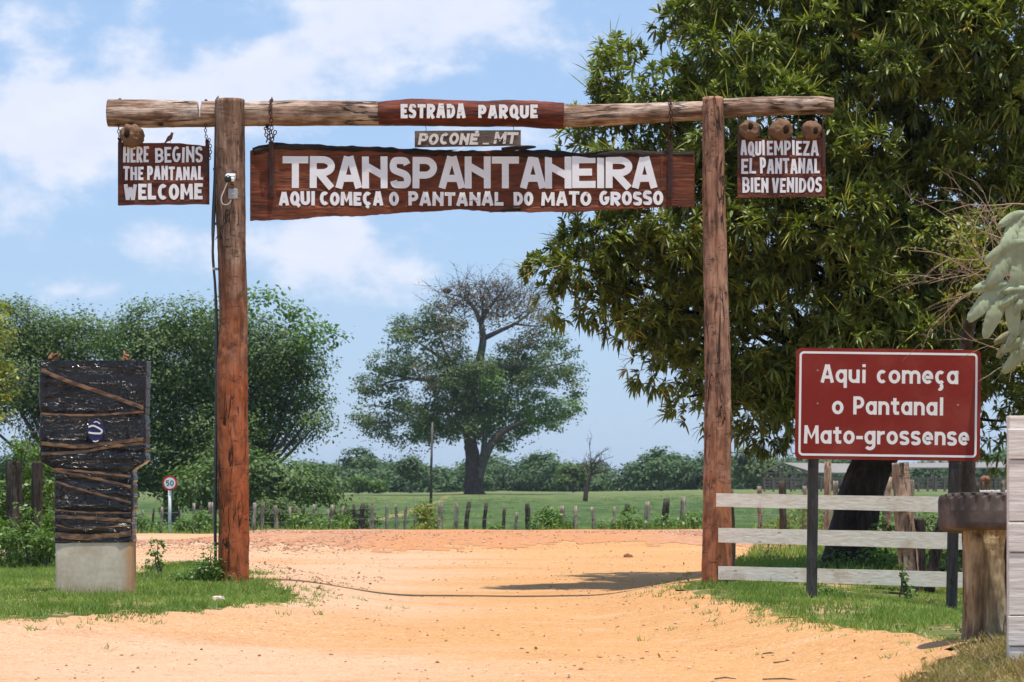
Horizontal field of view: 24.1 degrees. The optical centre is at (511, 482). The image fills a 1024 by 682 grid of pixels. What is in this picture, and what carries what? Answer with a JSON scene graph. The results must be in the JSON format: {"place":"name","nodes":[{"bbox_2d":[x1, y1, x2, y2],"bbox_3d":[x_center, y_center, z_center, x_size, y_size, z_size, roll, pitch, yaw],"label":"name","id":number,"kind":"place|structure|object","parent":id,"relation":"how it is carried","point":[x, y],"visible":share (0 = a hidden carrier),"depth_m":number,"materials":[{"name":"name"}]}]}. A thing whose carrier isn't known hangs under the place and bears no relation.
{"place":"outdoors","nodes":[
{"label":"outdoors","id":0,"kind":"place"},
{"bbox_2d":[0,533,973,681],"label":"dirt road","id":1,"kind":"structure","parent":0,"point":[44,655],"depth_m":22.32,"materials":[{"name":"beige sand"}]},
{"bbox_2d":[35,560,388,604],"bbox_3d":[-3.954,1.342,31.998,4.126,0.270,12.010,0,0,0],"label":"rubble","id":2,"kind":"object","parent":1,"relation":"on","point":[289,578],"visible":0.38,"depth_m":32.59,"materials":[{"name":"beige stone"}]},
{"bbox_2d":[2,549,952,681],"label":"pebbles","id":3,"kind":"object","parent":1,"relation":"on","point":[632,659],"visible":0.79,"depth_m":24.74,"materials":[{"name":"brown stone"}]},
{"bbox_2d":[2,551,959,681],"bbox_3d":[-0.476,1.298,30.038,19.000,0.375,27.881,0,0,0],"label":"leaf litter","id":4,"kind":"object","parent":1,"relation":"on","point":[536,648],"visible":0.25,"depth_m":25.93,"materials":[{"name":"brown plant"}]},
{"bbox_2d":[136,529,926,555],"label":"gravel bank","id":5,"kind":"structure","parent":1,"relation":"on","point":[656,538],"depth_m":53.35,"materials":[{"name":"gravel"}]},
{"bbox_2d":[763,678,795,679],"bbox_3d":[2.021,1.464,17.859,0.322,0.020,0.011,0,0,21],"label":"stick","id":6,"kind":"object","parent":1,"relation":"on","point":[778,678],"visible":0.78,"depth_m":17.87,"materials":[{"name":"brown wood"}]},
{"bbox_2d":[4,486,999,533],"bbox_3d":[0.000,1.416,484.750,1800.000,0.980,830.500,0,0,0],"label":"pasture","id":7,"kind":"structure","parent":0,"point":[543,498],"depth_m":183.21,"materials":[{"name":"green plant"}]},
{"bbox_2d":[0,292,153,493],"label":"dark tree","id":8,"kind":"object","parent":7,"relation":"on","point":[44,339],"visible":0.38,"depth_m":111.03,"materials":[{"name":"green plant"}]},
{"bbox_2d":[136,510,152,532],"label":"roadside shrub","id":9,"kind":"object","parent":7,"relation":"on","point":[141,524],"visible":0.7,"depth_m":73.71,"materials":[{"name":"green plant"}]},
{"bbox_2d":[145,516,173,532],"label":"roadside shrub","id":10,"kind":"object","parent":7,"relation":"on","point":[157,523],"visible":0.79,"depth_m":73.48,"materials":[{"name":"green plant"}]},
{"bbox_2d":[162,476,176,532],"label":"speed sign","id":11,"kind":"object","parent":7,"relation":"on","point":[169,483],"visible":0.97,"depth_m":84.92,"materials":[{"name":"white metal"}]},
{"bbox_2d":[84,289,274,523],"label":"dark tree","id":12,"kind":"object","parent":7,"relation":"on","point":[182,386],"visible":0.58,"depth_m":106.76,"materials":[{"name":"green plant"}]},
{"bbox_2d":[167,508,218,533],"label":"roadside shrub","id":13,"kind":"object","parent":7,"relation":"on","point":[201,522],"visible":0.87,"depth_m":73.29,"materials":[{"name":"green plant"}]},
{"bbox_2d":[153,443,359,527],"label":"dark bush tree","id":14,"kind":"object","parent":7,"relation":"on","point":[274,484],"visible":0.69,"depth_m":99.86,"materials":[{"name":"green plant"}]},
{"bbox_2d":[182,281,353,523],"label":"dark tree","id":15,"kind":"object","parent":7,"relation":"on","point":[271,354],"visible":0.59,"depth_m":109.65,"materials":[{"name":"green plant"}]},
{"bbox_2d":[249,496,326,529],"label":"roadside shrub","id":16,"kind":"object","parent":7,"relation":"on","point":[268,512],"visible":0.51,"depth_m":77.77,"materials":[{"name":"green plant"}]},
{"bbox_2d":[280,509,356,529],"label":"roadside shrub","id":17,"kind":"object","parent":7,"relation":"on","point":[343,523],"visible":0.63,"depth_m":73.41,"materials":[{"name":"green plant"}]},
{"bbox_2d":[324,500,384,528],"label":"roadside shrub","id":18,"kind":"object","parent":7,"relation":"on","point":[349,514],"visible":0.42,"depth_m":77.98,"materials":[{"name":"green plant"}]},
{"bbox_2d":[345,473,373,492],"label":"bush","id":19,"kind":"object","parent":7,"relation":"on","point":[361,484],"visible":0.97,"depth_m":289.39,"materials":[{"name":"green plant"}]},
{"bbox_2d":[365,477,388,492],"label":"bush","id":20,"kind":"object","parent":7,"relation":"on","point":[377,486],"visible":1,"depth_m":289.52,"materials":[{"name":"green plant"}]},
{"bbox_2d":[390,453,429,492],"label":"tree","id":21,"kind":"object","parent":7,"relation":"on","point":[411,469],"visible":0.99,"depth_m":299.18,"materials":[{"name":"green plant"}]},
{"bbox_2d":[141,496,700,533],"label":"pasture fence","id":22,"kind":"object","parent":7,"relation":"on","point":[665,507],"visible":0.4,"depth_m":74.99,"materials":[{"name":"brown wood"}]},
{"bbox_2d":[407,499,440,529],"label":"roadside shrub","id":23,"kind":"object","parent":7,"relation":"on","point":[425,516],"visible":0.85,"depth_m":73.42,"materials":[{"name":"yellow plant"}]},
{"bbox_2d":[429,422,432,503],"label":"utility pole","id":24,"kind":"object","parent":7,"relation":"on","point":[431,460],"visible":0.95,"depth_m":149.94,"materials":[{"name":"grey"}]},
{"bbox_2d":[344,263,595,493],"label":"great tree","id":25,"kind":"object","parent":7,"relation":"on","point":[470,415],"visible":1,"depth_m":257.35,"materials":[{"name":"green plant"}]},
{"bbox_2d":[482,523,504,529],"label":"roadside shrub","id":26,"kind":"object","parent":7,"relation":"on","point":[496,527],"visible":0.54,"depth_m":73.65,"materials":[{"name":"green plant"}]},
{"bbox_2d":[0,445,1006,492],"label":"wood","id":27,"kind":"object","parent":7,"relation":"on","point":[534,472],"visible":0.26,"depth_m":323.23,"materials":[{"name":"green plant"}]},
{"bbox_2d":[137,521,893,533],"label":"verge weeds","id":28,"kind":"object","parent":7,"relation":"on","point":[318,528],"visible":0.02,"depth_m":65.54,"materials":[{"name":"green plant"}]},
{"bbox_2d":[526,504,572,529],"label":"roadside shrub","id":29,"kind":"object","parent":7,"relation":"on","point":[550,518],"visible":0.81,"depth_m":73.26,"materials":[{"name":"green plant"}]},
{"bbox_2d":[558,516,580,528],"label":"roadside shrub","id":30,"kind":"object","parent":7,"relation":"on","point":[570,523],"visible":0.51,"depth_m":73.68,"materials":[{"name":"green plant"}]},
{"bbox_2d":[553,461,591,491],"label":"tree","id":31,"kind":"object","parent":7,"relation":"on","point":[572,476],"visible":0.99,"depth_m":299.28,"materials":[{"name":"green plant"}]},
{"bbox_2d":[564,435,617,500],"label":"bare tree","id":32,"kind":"object","parent":7,"relation":"on","point":[587,484],"visible":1,"depth_m":199.88,"materials":[{"name":"brown plant"}]},
{"bbox_2d":[594,506,652,529],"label":"roadside shrub","id":33,"kind":"object","parent":7,"relation":"on","point":[631,520],"visible":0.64,"depth_m":73.42,"materials":[{"name":"green plant"}]},
{"bbox_2d":[643,458,678,490],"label":"tree","id":34,"kind":"object","parent":7,"relation":"on","point":[659,471],"visible":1,"depth_m":299.33,"materials":[{"name":"green plant"}]},
{"bbox_2d":[643,513,687,529],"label":"roadside shrub","id":35,"kind":"object","parent":7,"relation":"on","point":[667,521],"visible":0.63,"depth_m":73.29,"materials":[{"name":"green plant"}]},
{"bbox_2d":[679,509,702,528],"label":"roadside shrub","id":36,"kind":"object","parent":7,"relation":"on","point":[692,519],"visible":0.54,"depth_m":73.33,"materials":[{"name":"green plant"}]},
{"bbox_2d":[731,446,777,489],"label":"tree","id":37,"kind":"object","parent":7,"relation":"on","point":[744,464],"visible":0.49,"depth_m":299.77,"materials":[{"name":"green plant"}]},
{"bbox_2d":[747,459,786,489],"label":"tree","id":38,"kind":"object","parent":7,"relation":"on","point":[756,474],"visible":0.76,"depth_m":295.53,"materials":[{"name":"green plant"}]},
{"bbox_2d":[731,462,1004,530],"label":"pasture fence","id":39,"kind":"object","parent":7,"relation":"on","point":[827,491],"visible":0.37,"depth_m":45.94,"materials":[{"name":"brown wood"}]},
{"bbox_2d":[762,462,1005,490],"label":"cattle shed","id":40,"kind":"structure","parent":7,"relation":"on","point":[839,468],"depth_m":263.03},
{"bbox_2d":[762,477,1006,491],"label":"corral","id":41,"kind":"object","parent":7,"relation":"on","point":[927,484],"visible":0.35,"depth_m":259.96,"materials":[{"name":"wood"}]},
{"bbox_2d":[909,460,945,489],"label":"tree","id":42,"kind":"object","parent":7,"relation":"on","point":[924,472],"visible":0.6,"depth_m":309.18,"materials":[{"name":"green plant"}]},
{"bbox_2d":[980,476,990,489],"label":"cow","id":43,"kind":"object","parent":7,"relation":"on","point":[984,480],"visible":0.91,"depth_m":179.55},
{"bbox_2d":[980,490,1006,491],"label":"water trough","id":44,"kind":"object","parent":7,"relation":"on","point":[991,491],"visible":0.16,"depth_m":59.86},
{"bbox_2d":[0,492,1023,681],"bbox_3d":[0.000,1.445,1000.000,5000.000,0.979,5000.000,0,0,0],"label":"ground","id":45,"kind":"structure","parent":0,"point":[948,630],"depth_m":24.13,"materials":[{"name":"green plant"}]},
{"bbox_2d":[5,461,22,562],"bbox_3d":[-7.465,0.563,35.996,0.256,1.756,0.244,0,0,0],"label":"old fence post","id":46,"kind":"object","parent":45,"relation":"on","point":[13,481],"visible":0.57,"depth_m":35.90,"materials":[{"name":"brown wood"}]},
{"bbox_2d":[0,296,38,447],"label":"leafy sapling","id":47,"kind":"object","parent":45,"relation":"on","point":[7,395],"visible":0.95,"depth_m":36.01,"materials":[{"name":"green plant"}]},
{"bbox_2d":[0,502,55,567],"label":"vine tangle","id":48,"kind":"object","parent":45,"relation":"on","point":[29,539],"visible":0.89,"depth_m":34.63,"materials":[{"name":"green plant"}]},
{"bbox_2d":[0,430,55,560],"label":"vine tangle","id":49,"kind":"object","parent":45,"relation":"on","point":[47,489],"visible":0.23,"depth_m":36.95,"materials":[{"name":"green plant"}]},
{"bbox_2d":[31,461,42,562],"bbox_3d":[-7.131,0.564,36.001,0.184,1.754,0.180,0,0,0],"label":"old fence post","id":50,"kind":"object","parent":45,"relation":"on","point":[36,484],"visible":0.57,"depth_m":35.94,"materials":[{"name":"brown wood"}]},
{"bbox_2d":[39,350,150,595],"bbox_3d":[-4.684,-0.032,26.961,1.211,2.905,0.405,0,0,0],"label":"wrapped totem","id":51,"kind":"object","parent":45,"relation":"on","point":[94,435],"visible":0.91,"depth_m":26.79,"materials":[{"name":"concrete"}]},
{"bbox_2d":[141,537,166,574],"bbox_3d":[-4.878,1.020,32.791,0.335,0.564,0.738,0,0,-14],"label":"weed","id":52,"kind":"object","parent":45,"relation":"on","point":[159,564],"visible":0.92,"depth_m":32.64,"materials":[{"name":"green plant"}]},
{"bbox_2d":[161,543,240,582],"bbox_3d":[-3.833,1.066,29.744,1.035,0.640,0.539,0,0,-18],"label":"creeper","id":53,"kind":"object","parent":45,"relation":"on","point":[207,571],"visible":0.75,"depth_m":29.69,"materials":[{"name":"green plant"}]},
{"bbox_2d":[212,596,224,600],"bbox_3d":[-3.102,1.240,25.402,0.142,0.081,0.113,0,0,0],"label":"stone","id":54,"kind":"object","parent":45,"relation":"on","point":[217,597],"visible":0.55,"depth_m":25.36,"materials":[{"name":"white stone"}]},
{"bbox_2d":[106,96,833,583],"bbox_3d":[-0.518,-1.663,30.026,9.102,6.372,0.547,0,0,0],"label":"log gateway","id":55,"kind":"object","parent":45,"relation":"on","point":[230,118],"visible":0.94,"depth_m":29.85,"materials":[{"name":"brown wood"}]},
{"bbox_2d":[117,123,211,205],"bbox_3d":[-4.344,-3.988,30.040,1.191,1.035,0.120,0,0,0],"label":"hanging sign","id":56,"kind":"object","parent":55,"relation":"hanging from","point":[164,174],"visible":1,"depth_m":30.05,"materials":[{"name":"white paint"}]},
{"bbox_2d":[120,124,144,147],"bbox_3d":[-4.751,-4.332,30.001,0.299,0.299,0.275,0,0,-39],"label":"mud nest","id":57,"kind":"object","parent":56,"relation":"on","point":[132,135],"visible":1,"depth_m":29.91,"materials":[{"name":"brown soil"}]},
{"bbox_2d":[163,132,172,144],"bbox_3d":[-4.294,-4.303,30.040,0.152,0.161,0.062,0,0,0],"label":"bird","id":58,"kind":"object","parent":56,"relation":"on","point":[169,137],"visible":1,"depth_m":30.02},
{"bbox_2d":[211,126,217,575],"bbox_3d":[-3.707,-1.631,29.963,0.099,5.658,0.100,0,0,0],"label":"cable conduit","id":59,"kind":"object","parent":55,"relation":"attached to","point":[213,224],"visible":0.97,"depth_m":29.94,"materials":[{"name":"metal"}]},
{"bbox_2d":[215,200,232,239],"bbox_3d":[-3.574,-3.253,29.759,0.240,0.486,0.023,0,0,18],"label":"thin cable","id":60,"kind":"object","parent":55,"relation":"attached to","point":[225,221],"visible":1,"depth_m":29.74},
{"bbox_2d":[224,174,235,182],"bbox_3d":[-3.487,-3.761,29.663,0.126,0.130,0.201,0,0,0],"label":"security camera","id":61,"kind":"object","parent":55,"relation":"attached to","point":[228,178],"visible":1,"depth_m":29.62,"materials":[{"name":"white plastic"}]},
{"bbox_2d":[221,183,231,204],"bbox_3d":[-3.538,-3.584,29.685,0.136,0.302,0.103,0,0,0],"label":"loose cable","id":62,"kind":"object","parent":61,"relation":"hanging from","point":[222,195],"visible":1,"depth_m":29.70,"materials":[{"name":"white plastic"}]},
{"bbox_2d":[228,189,237,198],"bbox_3d":[-3.455,-3.574,29.722,0.115,0.125,0.056,0,0,0],"label":"junction box","id":63,"kind":"object","parent":55,"relation":"attached to","point":[232,193],"visible":1,"depth_m":29.70,"materials":[{"name":"grey plastic"}]},
{"bbox_2d":[415,125,520,150],"bbox_3d":[-0.552,-4.294,29.934,1.323,0.337,0.061,0,0,0],"label":"hanging sign","id":64,"kind":"object","parent":55,"relation":"hanging from","point":[466,138],"visible":1,"depth_m":29.93,"materials":[{"name":"paint"}]},
{"bbox_2d":[250,97,694,220],"bbox_3d":[-0.497,-4.059,30.046,5.567,1.562,0.263,0,0,0],"label":"hanging sign","id":65,"kind":"object","parent":55,"relation":"hanging from","point":[295,181],"visible":1,"depth_m":30.08,"materials":[{"name":"white paint"}]},
{"bbox_2d":[737,114,825,197],"bbox_3d":[3.361,-4.079,29.965,1.102,1.057,0.080,0,0,0],"label":"hanging sign","id":66,"kind":"object","parent":55,"relation":"hanging from","point":[776,168],"visible":1,"depth_m":29.94,"materials":[{"name":"white paint"}]},
{"bbox_2d":[739,120,760,139],"bbox_3d":[2.962,-4.394,29.953,0.275,0.256,0.227,0,0,0],"label":"mud nest","id":67,"kind":"object","parent":66,"relation":"on","point":[749,129],"visible":1,"depth_m":29.87,"materials":[{"name":"brown soil"}]},
{"bbox_2d":[768,118,792,140],"bbox_3d":[3.350,-4.399,29.938,0.317,0.280,0.253,0,0,0],"label":"mud nest","id":68,"kind":"object","parent":66,"relation":"on","point":[779,129],"visible":1,"depth_m":29.86,"materials":[{"name":"brown soil"}]},
{"bbox_2d":[801,121,821,139],"bbox_3d":[3.740,-4.394,29.950,0.259,0.247,0.230,0,0,0],"label":"mud nest","id":69,"kind":"object","parent":66,"relation":"on","point":[811,130],"visible":1,"depth_m":29.88,"materials":[{"name":"brown soil"}]},
{"bbox_2d":[0,553,962,632],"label":"tall grass","id":70,"kind":"structure","parent":45,"relation":"on","point":[807,605],"depth_m":25.10,"materials":[{"name":"green plant"}]},
{"bbox_2d":[692,577,749,588],"bbox_3d":[2.564,1.286,29.244,0.778,0.262,0.660,0,0,0],"label":"weed","id":71,"kind":"object","parent":45,"relation":"on","point":[714,582],"visible":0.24,"depth_m":29.21,"materials":[{"name":"green plant"}]},
{"bbox_2d":[735,547,783,562],"bbox_3d":[3.851,1.210,37.964,1.076,0.377,0.511,0,0,-39],"label":"weed","id":72,"kind":"object","parent":45,"relation":"on","point":[760,553],"visible":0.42,"depth_m":38.11,"materials":[{"name":"green plant"}]},
{"bbox_2d":[504,0,1023,568],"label":"mango tree","id":73,"kind":"object","parent":45,"relation":"on","point":[910,76],"visible":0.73,"depth_m":32.71,"materials":[{"name":"green plant"}]},
{"bbox_2d":[755,509,823,549],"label":"roadside shrub","id":74,"kind":"object","parent":45,"relation":"on","point":[795,517],"visible":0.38,"depth_m":46.97,"materials":[{"name":"green plant"}]},
{"bbox_2d":[817,585,846,594],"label":"weed","id":75,"kind":"object","parent":45,"relation":"on","point":[825,589],"visible":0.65,"depth_m":27.00,"materials":[{"name":"green plant"}]},
{"bbox_2d":[716,462,962,594],"bbox_3d":[4.184,0.583,29.534,3.358,1.659,0.678,0,0,18],"label":"rail fence","id":76,"kind":"object","parent":45,"relation":"on","point":[910,539],"visible":0.76,"depth_m":29.19,"materials":[{"name":"white wood"}]},
{"bbox_2d":[818,547,885,568],"bbox_3d":[4.909,1.124,34.684,0.764,0.507,1.187,0,0,42],"label":"ivy","id":77,"kind":"object","parent":45,"relation":"on","point":[833,555],"visible":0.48,"depth_m":34.36,"materials":[{"name":"green plant"}]},
{"bbox_2d":[853,520,898,569],"bbox_3d":[5.173,0.970,32.959,0.944,0.910,0.828,0,0,33],"label":"roadside shrub","id":78,"kind":"object","parent":45,"relation":"on","point":[883,557],"visible":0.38,"depth_m":32.89,"materials":[{"name":"green plant"}]},
{"bbox_2d":[879,511,893,530],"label":"roadside shrub","id":79,"kind":"object","parent":45,"relation":"on","point":[884,517],"visible":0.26,"depth_m":44.22,"materials":[{"name":"green plant"}]},
{"bbox_2d":[795,348,980,613],"bbox_3d":[4.105,0.117,26.249,2.034,3.172,0.122,0,0,0],"label":"road sign","id":80,"kind":"object","parent":45,"relation":"on","point":[879,404],"visible":0.99,"depth_m":26.20,"materials":[{"name":"metal"}]},
{"bbox_2d":[896,561,917,599],"bbox_3d":[4.582,1.170,27.884,0.234,0.501,0.276,0,0,-16],"label":"sprig","id":81,"kind":"object","parent":45,"relation":"on","point":[907,591],"visible":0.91,"depth_m":27.87,"materials":[{"name":"green plant"}]},
{"bbox_2d":[922,512,937,531],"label":"roadside shrub","id":82,"kind":"object","parent":45,"relation":"on","point":[925,513],"visible":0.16,"depth_m":44.13,"materials":[{"name":"green plant"}]},
{"bbox_2d":[917,514,962,571],"bbox_3d":[5.777,0.957,31.377,1.300,1.283,1.000,0,0,0],"label":"roadside shrub","id":83,"kind":"object","parent":45,"relation":"on","point":[930,529],"visible":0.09,"depth_m":31.43,"materials":[{"name":"green plant"}]},
{"bbox_2d":[877,166,1023,554],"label":"bare bush","id":84,"kind":"object","parent":45,"relation":"on","point":[968,476],"visible":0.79,"depth_m":24.28,"materials":[{"name":"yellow plant"}]},
{"bbox_2d":[892,629,1023,681],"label":"dry grass","id":85,"kind":"structure","parent":45,"relation":"on","point":[938,672],"depth_m":15.89,"materials":[{"name":"plant"}]},
{"bbox_2d":[961,530,1006,643],"bbox_3d":[3.669,0.878,18.250,0.537,1.098,0.372,0,0,0],"label":"post","id":86,"kind":"object","parent":45,"relation":"on","point":[984,565],"visible":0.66,"depth_m":18.11,"materials":[{"name":"brown wood"}]},
{"bbox_2d":[938,492,1006,533],"bbox_3d":[3.778,0.247,18.250,1.060,0.349,1.068,0,0,0],"label":"truck tyre","id":87,"kind":"object","parent":86,"relation":"on","point":[960,513],"visible":0.69,"depth_m":17.87,"materials":[{"name":"rubber"}]},
{"bbox_2d":[967,210,1023,373],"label":"cecropia plant","id":88,"kind":"object","parent":45,"relation":"on","point":[997,298],"visible":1,"depth_m":19.88,"materials":[{"name":"green plant"}]},
{"bbox_2d":[1007,416,1023,664],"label":"board gate post","id":89,"kind":"object","parent":45,"relation":"on","point":[1015,535],"visible":0.84,"depth_m":15.98,"materials":[{"name":"white wood"}]},
{"bbox_2d":[0,0,1023,479],"label":"sky","id":90,"kind":"structure","parent":0,"point":[65,235],"materials":[{"name":"blue"}]},
{"bbox_2d":[735,526,962,571],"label":"verge grass","id":91,"kind":"structure","parent":0,"point":[796,551],"depth_m":36.99,"materials":[{"name":"green plant"}]}
]}

